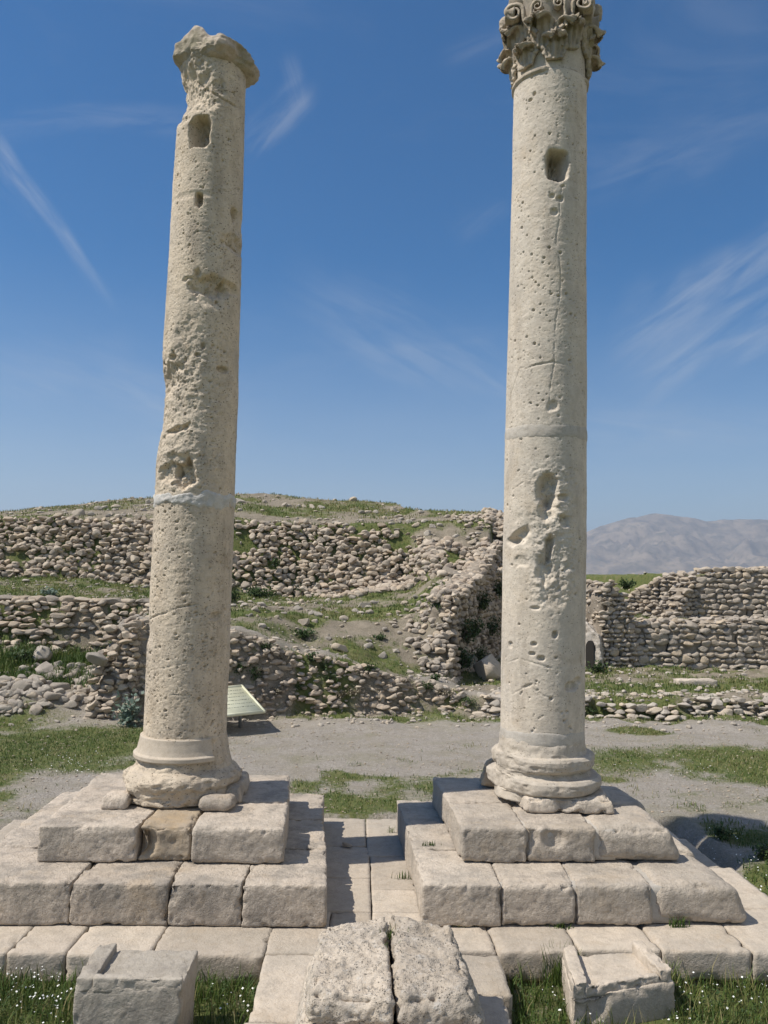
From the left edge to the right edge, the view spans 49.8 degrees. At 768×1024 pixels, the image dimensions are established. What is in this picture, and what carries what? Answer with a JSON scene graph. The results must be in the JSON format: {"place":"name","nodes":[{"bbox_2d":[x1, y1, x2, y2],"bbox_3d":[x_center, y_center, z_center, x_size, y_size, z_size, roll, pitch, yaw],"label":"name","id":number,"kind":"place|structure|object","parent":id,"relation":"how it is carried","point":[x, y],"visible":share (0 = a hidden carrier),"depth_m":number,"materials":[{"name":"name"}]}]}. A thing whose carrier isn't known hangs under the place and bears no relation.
{"place":"outdoors","nodes":[
{"label":"outdoors","id":0,"kind":"place"},
{"bbox_2d":[0,493,767,1023],"bbox_3d":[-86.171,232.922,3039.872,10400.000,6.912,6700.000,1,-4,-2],"label":"ground","id":1,"kind":"structure","parent":0,"point":[676,821],"depth_m":13.65,"materials":[{"name":"beige soil"}]},
{"bbox_2d":[0,691,7,697],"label":"loose stone","id":2,"kind":"object","parent":1,"relation":"on","point":[3,693],"visible":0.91,"depth_m":14.29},
{"bbox_2d":[0,685,9,690],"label":"loose stone","id":3,"kind":"object","parent":1,"relation":"on","point":[6,687],"visible":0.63,"depth_m":14.53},
{"bbox_2d":[0,704,11,710],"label":"loose stone","id":4,"kind":"object","parent":1,"relation":"on","point":[4,707],"visible":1,"depth_m":13.99,"materials":[{"name":"stone"}]},
{"bbox_2d":[0,675,11,681],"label":"loose stone","id":5,"kind":"object","parent":1,"relation":"on","point":[4,677],"visible":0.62,"depth_m":14.83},
{"bbox_2d":[8,699,17,706],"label":"loose stone","id":6,"kind":"object","parent":1,"relation":"on","point":[14,702],"visible":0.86,"depth_m":14.09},
{"bbox_2d":[16,700,23,707],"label":"loose stone","id":7,"kind":"object","parent":1,"relation":"on","point":[20,704],"visible":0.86,"depth_m":14.10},
{"bbox_2d":[10,680,31,690],"bbox_3d":[-6.378,3.062,14.559,0.369,0.218,0.232,-21,-10,-11],"label":"loose stone","id":8,"kind":"object","parent":1,"relation":"on","point":[21,684],"visible":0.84,"depth_m":14.48,"materials":[{"name":"stone"}]},
{"bbox_2d":[17,674,27,678],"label":"loose stone","id":9,"kind":"object","parent":1,"relation":"on","point":[22,676],"visible":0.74,"depth_m":14.96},
{"bbox_2d":[7,644,54,661],"bbox_3d":[-7.172,2.845,16.689,0.847,0.430,0.875,-2,-5,29],"label":"shrub","id":10,"kind":"object","parent":1,"relation":"on","point":[26,653],"visible":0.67,"depth_m":16.57,"materials":[{"name":"green plant"}]},
{"bbox_2d":[27,691,37,697],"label":"loose stone","id":11,"kind":"object","parent":1,"relation":"on","point":[32,694],"visible":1,"depth_m":14.33,"materials":[{"name":"stone"}]},
{"bbox_2d":[27,690,42,695],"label":"loose stone","id":12,"kind":"object","parent":1,"relation":"on","point":[37,692],"visible":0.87,"depth_m":14.42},
{"bbox_2d":[29,704,41,714],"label":"loose stone","id":13,"kind":"object","parent":1,"relation":"on","point":[35,709],"visible":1,"depth_m":14.05,"materials":[{"name":"stone"}]},
{"bbox_2d":[31,681,40,688],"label":"loose stone","id":14,"kind":"object","parent":1,"relation":"on","point":[35,684],"visible":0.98,"depth_m":14.57,"materials":[{"name":"stone"}]},
{"bbox_2d":[31,695,42,700],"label":"loose stone","id":15,"kind":"object","parent":1,"relation":"on","point":[38,697],"visible":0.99,"depth_m":14.33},
{"bbox_2d":[37,687,46,692],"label":"loose stone","id":16,"kind":"object","parent":1,"relation":"on","point":[41,689],"visible":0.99,"depth_m":14.48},
{"bbox_2d":[33,645,52,662],"bbox_3d":[-6.889,2.891,16.626,0.384,0.418,0.344,33,11,14],"label":"boulder","id":17,"kind":"object","parent":1,"relation":"on","point":[44,652],"visible":0.91,"depth_m":16.53,"materials":[{"name":"stone"}]},
{"bbox_2d":[35,661,53,673],"bbox_3d":[-6.610,3.094,16.138,0.327,0.319,0.424,-27,15,-32],"label":"boulder","id":18,"kind":"object","parent":1,"relation":"on","point":[45,666],"visible":0.73,"depth_m":16.03,"materials":[{"name":"stone"}]},
{"bbox_2d":[39,701,51,706],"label":"loose stone","id":19,"kind":"object","parent":1,"relation":"on","point":[45,704],"visible":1,"depth_m":14.23,"materials":[{"name":"stone"}]},
{"bbox_2d":[36,586,58,595],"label":"shrub","id":20,"kind":"object","parent":1,"relation":"on","point":[53,592],"visible":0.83,"depth_m":19.34,"materials":[{"name":"plant"}]},
{"bbox_2d":[44,685,51,691],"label":"loose stone","id":21,"kind":"object","parent":1,"relation":"on","point":[47,687],"visible":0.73,"depth_m":14.50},
{"bbox_2d":[43,691,59,700],"bbox_3d":[-5.811,3.225,14.508,0.291,0.187,0.242,2,-5,-17],"label":"loose stone","id":22,"kind":"object","parent":1,"relation":"on","point":[48,695],"visible":0.94,"depth_m":14.41,"materials":[{"name":"stone"}]},
{"bbox_2d":[45,672,59,680],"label":"loose stone","id":23,"kind":"object","parent":1,"relation":"on","point":[50,673],"visible":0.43,"depth_m":15.78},
{"bbox_2d":[52,513,63,517],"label":"loose stone","id":24,"kind":"object","parent":1,"relation":"on","point":[55,515],"visible":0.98,"depth_m":24.57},
{"bbox_2d":[52,688,64,693],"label":"loose stone","id":25,"kind":"object","parent":1,"relation":"on","point":[60,690],"visible":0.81,"depth_m":14.56,"materials":[{"name":"stone"}]},
{"bbox_2d":[50,682,70,689],"bbox_3d":[-5.821,3.144,14.871,0.348,0.165,0.198,5,-6,-43],"label":"loose stone","id":26,"kind":"object","parent":1,"relation":"on","point":[64,686],"visible":0.7,"depth_m":14.81,"materials":[{"name":"stone"}]},
{"bbox_2d":[58,696,69,702],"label":"loose stone","id":27,"kind":"object","parent":1,"relation":"on","point":[63,699],"visible":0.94,"depth_m":14.46,"materials":[{"name":"stone"}]},
{"bbox_2d":[63,671,79,678],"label":"loose stone","id":28,"kind":"object","parent":1,"relation":"on","point":[71,673],"visible":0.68,"depth_m":15.85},
{"bbox_2d":[68,701,77,708],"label":"loose stone","id":29,"kind":"object","parent":1,"relation":"on","point":[73,704],"visible":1,"depth_m":14.40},
{"bbox_2d":[0,595,148,650],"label":"rubble wall","id":30,"kind":"structure","parent":1,"relation":"on","point":[56,620],"depth_m":17.78,"materials":[{"name":"stone"}]},
{"bbox_2d":[69,694,80,701],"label":"loose stone","id":31,"kind":"object","parent":1,"relation":"on","point":[75,697],"visible":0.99,"depth_m":14.51,"materials":[{"name":"stone"}]},
{"bbox_2d":[72,509,84,515],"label":"loose stone","id":32,"kind":"object","parent":1,"relation":"on","point":[77,512],"visible":0.68,"depth_m":25.16,"materials":[{"name":"stone"}]},
{"bbox_2d":[74,689,86,692],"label":"loose stone","id":33,"kind":"object","parent":1,"relation":"on","point":[82,690],"visible":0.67,"depth_m":14.73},
{"bbox_2d":[75,662,86,668],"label":"loose stone","id":34,"kind":"object","parent":1,"relation":"on","point":[82,664],"visible":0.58,"depth_m":16.30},
{"bbox_2d":[82,615,148,719],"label":"rubble wall","id":35,"kind":"structure","parent":1,"relation":"on","point":[107,686],"depth_m":14.21,"materials":[{"name":"stone"}]},
{"bbox_2d":[86,652,108,666],"bbox_3d":[-4.905,2.509,14.091,0.404,0.251,0.289,-1,-5,28],"label":"boulder","id":36,"kind":"object","parent":35,"relation":"on","point":[98,658],"visible":1,"depth_m":14.03,"materials":[{"name":"stone"}]},
{"bbox_2d":[109,688,143,727],"bbox_3d":[-4.181,3.220,13.623,0.553,0.651,0.530,-2,-6,38],"label":"shrub","id":37,"kind":"object","parent":1,"relation":"on","point":[127,717],"visible":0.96,"depth_m":13.56,"materials":[{"name":"plant"}]},
{"bbox_2d":[73,943,197,1023],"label":"carved block","id":38,"kind":"object","parent":1,"relation":"on","point":[113,986],"depth_m":4.61,"materials":[{"name":"grey stone"}]},
{"bbox_2d":[231,589,242,600],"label":"shrub","id":39,"kind":"object","parent":1,"relation":"on","point":[234,596],"visible":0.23,"depth_m":20.24,"materials":[{"name":"green plant"}]},
{"bbox_2d":[234,657,250,675],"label":"shrub","id":40,"kind":"object","parent":1,"relation":"on","point":[239,665],"visible":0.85,"depth_m":14.77,"materials":[{"name":"green plant"}]},
{"bbox_2d":[227,685,265,727],"bbox_3d":[-2.779,3.313,13.616,1.291,0.724,1.373,3,-5,-26],"label":"information board","id":41,"kind":"object","parent":1,"relation":"on","point":[242,701],"visible":0.3,"depth_m":13.62,"materials":[{"name":"beige metal"}]},
{"bbox_2d":[0,515,502,598],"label":"rubble wall","id":42,"kind":"structure","parent":1,"relation":"on","point":[386,581],"depth_m":24.06,"materials":[{"name":"stone"}]},
{"bbox_2d":[268,556,280,566],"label":"shrub","id":43,"kind":"object","parent":42,"relation":"on","point":[276,563],"visible":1,"depth_m":23.89,"materials":[{"name":"green plant"}]},
{"bbox_2d":[249,664,262,680],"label":"shrub","id":44,"kind":"object","parent":1,"relation":"on","point":[255,674],"visible":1,"depth_m":14.84,"materials":[{"name":"green plant"}]},
{"bbox_2d":[245,584,276,596],"bbox_3d":[-3.392,2.213,22.852,0.892,0.440,0.828,1,-4,-2],"label":"shrub","id":45,"kind":"object","parent":1,"relation":"on","point":[256,591],"visible":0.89,"depth_m":22.79,"materials":[{"name":"green plant"}]},
{"bbox_2d":[259,642,275,648],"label":"shrub","id":46,"kind":"object","parent":1,"relation":"on","point":[264,646],"visible":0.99,"depth_m":15.03,"materials":[{"name":"green plant"}]},
{"bbox_2d":[271,687,284,695],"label":"shrub","id":47,"kind":"object","parent":1,"relation":"on","point":[277,691],"visible":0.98,"depth_m":14.90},
{"bbox_2d":[121,615,471,720],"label":"rubble wall","id":48,"kind":"structure","parent":1,"relation":"on","point":[353,676],"depth_m":15.12,"materials":[{"name":"stone"}]},
{"bbox_2d":[293,605,302,609],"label":"loose stone","id":49,"kind":"object","parent":1,"relation":"on","point":[297,607],"visible":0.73,"depth_m":20.12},
{"bbox_2d":[290,628,317,639],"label":"shrub","id":50,"kind":"object","parent":1,"relation":"on","point":[304,633],"visible":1,"depth_m":17.51,"materials":[{"name":"green plant"}]},
{"bbox_2d":[298,618,309,625],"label":"boulder","id":51,"kind":"object","parent":1,"relation":"on","point":[305,622],"visible":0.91,"depth_m":18.29,"materials":[{"name":"stone"}]},
{"bbox_2d":[305,651,318,662],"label":"shrub","id":52,"kind":"object","parent":1,"relation":"on","point":[311,657],"visible":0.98,"depth_m":15.31,"materials":[{"name":"green plant"}]},
{"bbox_2d":[314,612,322,617],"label":"loose stone","id":53,"kind":"object","parent":1,"relation":"on","point":[318,614],"visible":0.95,"depth_m":18.93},
{"bbox_2d":[319,660,328,670],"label":"shrub","id":54,"kind":"object","parent":1,"relation":"on","point":[324,668],"visible":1,"depth_m":15.27,"materials":[{"name":"green plant"}]},
{"bbox_2d":[320,671,337,684],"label":"shrub","id":55,"kind":"object","parent":1,"relation":"on","point":[327,678],"visible":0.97,"depth_m":15.21,"materials":[{"name":"green plant"}]},
{"bbox_2d":[331,643,347,651],"bbox_3d":[-0.918,2.791,17.017,0.378,0.160,0.249,19,-26,-30],"label":"loose stone","id":56,"kind":"object","parent":1,"relation":"on","point":[339,647],"visible":0.92,"depth_m":16.92,"materials":[{"name":"stone"}]},
{"bbox_2d":[335,690,347,697],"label":"shrub","id":57,"kind":"object","parent":1,"relation":"on","point":[338,694],"visible":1,"depth_m":15.13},
{"bbox_2d":[339,615,348,620],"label":"loose stone","id":58,"kind":"object","parent":1,"relation":"on","point":[343,617],"visible":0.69,"depth_m":19.21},
{"bbox_2d":[343,686,358,694],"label":"shrub","id":59,"kind":"object","parent":1,"relation":"on","point":[354,692],"visible":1,"depth_m":15.14,"materials":[{"name":"plant"}]},
{"bbox_2d":[358,603,370,607],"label":"boulder","id":60,"kind":"object","parent":1,"relation":"on","point":[362,605],"visible":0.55,"depth_m":21.07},
{"bbox_2d":[364,642,373,647],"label":"loose stone","id":61,"kind":"object","parent":1,"relation":"on","point":[368,645],"visible":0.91,"depth_m":17.43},
{"bbox_2d":[364,661,377,672],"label":"shrub","id":62,"kind":"object","parent":1,"relation":"on","point":[370,668],"visible":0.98,"depth_m":15.40,"materials":[{"name":"green plant"}]},
{"bbox_2d":[372,631,387,640],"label":"shrub","id":63,"kind":"object","parent":1,"relation":"on","point":[380,637],"visible":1,"depth_m":17.92,"materials":[{"name":"green plant"}]},
{"bbox_2d":[378,651,386,658],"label":"loose stone","id":64,"kind":"object","parent":1,"relation":"on","point":[382,655],"visible":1,"depth_m":17.31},
{"bbox_2d":[0,492,767,1023],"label":"grass","id":65,"kind":"structure","parent":1,"relation":"on","point":[66,658],"depth_m":11.52,"materials":[{"name":"plant"}]},
{"bbox_2d":[0,492,767,731],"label":"scree","id":66,"kind":"structure","parent":1,"relation":"on","point":[312,649],"depth_m":17.98,"materials":[{"name":"stone"}]},
{"bbox_2d":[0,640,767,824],"bbox_3d":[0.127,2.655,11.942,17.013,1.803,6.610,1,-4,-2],"label":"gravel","id":67,"kind":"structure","parent":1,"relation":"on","point":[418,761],"depth_m":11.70,"materials":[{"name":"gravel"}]},
{"bbox_2d":[0,828,767,1023],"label":"weeds","id":68,"kind":"object","parent":1,"relation":"on","point":[717,992],"visible":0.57,"depth_m":5.26,"materials":[{"name":"green plant"}]},
{"bbox_2d":[0,755,767,1022],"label":"wildflowers","id":69,"kind":"object","parent":1,"relation":"on","point":[252,987],"visible":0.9,"depth_m":5.27,"materials":[{"name":"white plant"}]},
{"bbox_2d":[401,676,414,686],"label":"shrub","id":70,"kind":"object","parent":1,"relation":"on","point":[408,682],"visible":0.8,"depth_m":15.42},
{"bbox_2d":[418,681,432,689],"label":"shrub","id":71,"kind":"object","parent":1,"relation":"on","point":[427,684],"visible":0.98,"depth_m":15.47,"materials":[{"name":"green plant"}]},
{"bbox_2d":[429,601,441,609],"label":"shrub","id":72,"kind":"object","parent":1,"relation":"on","point":[437,605],"visible":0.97,"depth_m":18.40,"materials":[{"name":"green plant"}]},
{"bbox_2d":[430,672,440,679],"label":"shrub","id":73,"kind":"object","parent":1,"relation":"on","point":[436,677],"visible":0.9,"depth_m":15.95,"materials":[{"name":"green plant"}]},
{"bbox_2d":[386,513,490,683],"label":"rubble wall","id":74,"kind":"structure","parent":1,"relation":"on","point":[441,638],"depth_m":18.09,"materials":[{"name":"stone"}]},
{"bbox_2d":[436,689,453,695],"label":"shrub","id":75,"kind":"object","parent":1,"relation":"on","point":[443,693],"visible":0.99,"depth_m":15.44,"materials":[{"name":"plant"}]},
{"bbox_2d":[425,537,502,680],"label":"rubble wall","id":76,"kind":"structure","parent":1,"relation":"on","point":[468,582],"depth_m":20.61,"materials":[{"name":"stone"}]},
{"bbox_2d":[457,647,474,668],"bbox_3d":[1.798,3.245,18.606,0.510,0.591,0.400,1,-4,-2],"label":"shrub","id":77,"kind":"object","parent":76,"relation":"on","point":[465,659],"visible":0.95,"depth_m":18.56,"materials":[{"name":"green plant"}]},
{"bbox_2d":[468,613,489,637],"bbox_3d":[2.211,2.711,19.745,0.615,0.610,0.466,-2,-5,33],"label":"shrub","id":78,"kind":"object","parent":76,"relation":"on","point":[477,629],"visible":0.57,"depth_m":19.73,"materials":[{"name":"green plant"}]},
{"bbox_2d":[474,644,489,662],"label":"shrub","id":79,"kind":"object","parent":76,"relation":"on","point":[480,654],"visible":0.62,"depth_m":20.21,"materials":[{"name":"green plant"}]},
{"bbox_2d":[476,590,494,611],"bbox_3d":[2.499,2.244,20.812,0.584,0.564,0.525,0,-4,10],"label":"shrub","id":80,"kind":"object","parent":76,"relation":"on","point":[484,602],"visible":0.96,"depth_m":20.81,"materials":[{"name":"green plant"}]},
{"bbox_2d":[487,615,499,635],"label":"shrub","id":81,"kind":"object","parent":76,"relation":"on","point":[493,629],"visible":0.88,"depth_m":21.78,"materials":[{"name":"green plant"}]},
{"bbox_2d":[493,579,501,598],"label":"shrub","id":82,"kind":"object","parent":76,"relation":"on","point":[498,590],"visible":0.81,"depth_m":22.85,"materials":[{"name":"green plant"}]},
{"bbox_2d":[461,697,476,704],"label":"shrub","id":83,"kind":"object","parent":1,"relation":"on","point":[468,699],"visible":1,"depth_m":15.39,"materials":[{"name":"green plant"}]},
{"bbox_2d":[459,615,483,644],"bbox_3d":[1.919,2.675,18.795,0.568,0.691,0.666,5,-6,-42],"label":"shrub","id":84,"kind":"object","parent":1,"relation":"on","point":[468,635],"visible":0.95,"depth_m":18.75,"materials":[{"name":"green plant"}]},
{"bbox_2d":[465,654,477,669],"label":"shrub","id":85,"kind":"object","parent":1,"relation":"on","point":[472,660],"visible":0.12,"depth_m":19.08,"materials":[{"name":"green plant"}]},
{"bbox_2d":[473,653,500,680],"bbox_3d":[2.330,3.516,18.613,0.558,0.608,0.808,-4,12,-27],"label":"boulder","id":86,"kind":"object","parent":1,"relation":"on","point":[487,667],"visible":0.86,"depth_m":18.35,"materials":[{"name":"stone"}]},
{"bbox_2d":[481,507,503,624],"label":"rubble wall","id":87,"kind":"structure","parent":1,"relation":"on","point":[495,516],"depth_m":25.43,"materials":[{"name":"stone"}]},
{"bbox_2d":[586,706,600,715],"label":"shrub","id":88,"kind":"object","parent":1,"relation":"on","point":[592,711],"visible":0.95,"depth_m":15.37,"materials":[{"name":"green plant"}]},
{"bbox_2d":[585,659,609,672],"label":"shrub","id":89,"kind":"object","parent":1,"relation":"on","point":[598,667],"visible":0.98,"depth_m":19.76,"materials":[{"name":"green plant"}]},
{"bbox_2d":[585,579,638,668],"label":"ruined wall","id":90,"kind":"structure","parent":1,"relation":"on","point":[610,639],"depth_m":20.83,"materials":[{"name":"stone"}]},
{"bbox_2d":[562,941,674,1023],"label":"stone trough","id":91,"kind":"object","parent":1,"relation":"on","point":[622,984],"visible":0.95,"depth_m":5.14,"materials":[{"name":"stone"}]},
{"bbox_2d":[469,685,767,720],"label":"kerb wall","id":92,"kind":"structure","parent":1,"relation":"on","point":[715,703],"depth_m":15.42,"materials":[{"name":"stone"}]},
{"bbox_2d":[618,577,636,589],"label":"shrub","id":93,"kind":"object","parent":1,"relation":"on","point":[625,585],"visible":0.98,"depth_m":26.67,"materials":[{"name":"green plant"}]},
{"bbox_2d":[624,570,680,615],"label":"ruined wall","id":94,"kind":"structure","parent":1,"relation":"on","point":[644,599],"depth_m":25.00,"materials":[{"name":"stone"}]},
{"bbox_2d":[650,571,698,617],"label":"ruined wall","id":95,"kind":"structure","parent":1,"relation":"on","point":[680,602],"depth_m":23.16,"materials":[{"name":"stone"}]},
{"bbox_2d":[673,678,717,685],"bbox_3d":[6.593,3.630,17.557,0.855,0.198,0.374,1,-4,-2],"label":"flat slab","id":96,"kind":"object","parent":1,"relation":"on","point":[705,681],"depth_m":17.39,"materials":[{"name":"stone"}]},
{"bbox_2d":[629,616,767,670],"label":"ruined wall","id":97,"kind":"structure","parent":1,"relation":"on","point":[735,643],"depth_m":20.92,"materials":[{"name":"stone"}]},
{"bbox_2d":[712,820,735,841],"bbox_3d":[3.352,3.155,8.174,0.212,0.194,0.218,4,-5,-34],"label":"shrub","id":98,"kind":"object","parent":1,"relation":"on","point":[719,831],"visible":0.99,"depth_m":8.16,"materials":[{"name":"green plant"}]},
{"bbox_2d":[692,566,767,621],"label":"ruined wall","id":99,"kind":"structure","parent":1,"relation":"on","point":[728,592],"depth_m":23.16,"materials":[{"name":"stone"}]},
{"bbox_2d":[748,841,767,859],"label":"shrub","id":100,"kind":"object","parent":1,"relation":"on","point":[762,850],"visible":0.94,"depth_m":7.56,"materials":[{"name":"green plant"}]},
{"bbox_2d":[0,818,767,1023],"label":"pavement","id":101,"kind":"structure","parent":0,"point":[363,886],"depth_m":5.79,"materials":[{"name":"stone"}]},
{"bbox_2d":[0,773,326,926],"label":"stepped pedestal","id":102,"kind":"object","parent":101,"relation":"on","point":[256,857],"visible":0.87,"depth_m":6.37,"materials":[{"name":"stone"}]},
{"bbox_2d":[101,25,259,810],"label":"stone column","id":103,"kind":"structure","parent":102,"relation":"on","point":[182,755],"depth_m":7.31,"materials":[{"name":"stone"}]},
{"bbox_2d":[342,842,352,846],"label":"flat stone","id":104,"kind":"object","parent":101,"relation":"on","point":[346,844],"visible":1,"depth_m":7.73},
{"bbox_2d":[295,915,485,1023],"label":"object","id":105,"kind":"structure","parent":101,"relation":"on","point":[416,972],"depth_m":4.29,"materials":[{"name":"stone"}]},
{"bbox_2d":[397,777,746,926],"bbox_3d":[1.414,2.833,7.202,2.510,0.584,2.303,1,-4,-2],"label":"stepped pedestal","id":106,"kind":"object","parent":101,"relation":"on","point":[489,858],"visible":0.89,"depth_m":6.48,"materials":[{"name":"stone"}]},
{"bbox_2d":[479,758,493,786],"bbox_3d":[1.012,2.456,7.825,0.215,0.279,0.224,1,-4,-2],"label":"stone fragment","id":107,"kind":"object","parent":106,"relation":"on","point":[484,780],"visible":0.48,"depth_m":7.73,"materials":[{"name":"stone"}]},
{"bbox_2d":[486,0,613,813],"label":"stone column","id":108,"kind":"structure","parent":106,"relation":"on","point":[549,60],"depth_m":7.40,"materials":[{"name":"stone"}]},
{"bbox_2d":[0,0,767,531],"label":"sky","id":109,"kind":"structure","parent":0,"point":[376,224],"materials":[{"name":"blue"}]},
{"bbox_2d":[586,513,767,574],"bbox_3d":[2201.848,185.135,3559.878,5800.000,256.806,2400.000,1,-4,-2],"label":"mountains","id":110,"kind":"structure","parent":0,"point":[655,543],"depth_m":2813.70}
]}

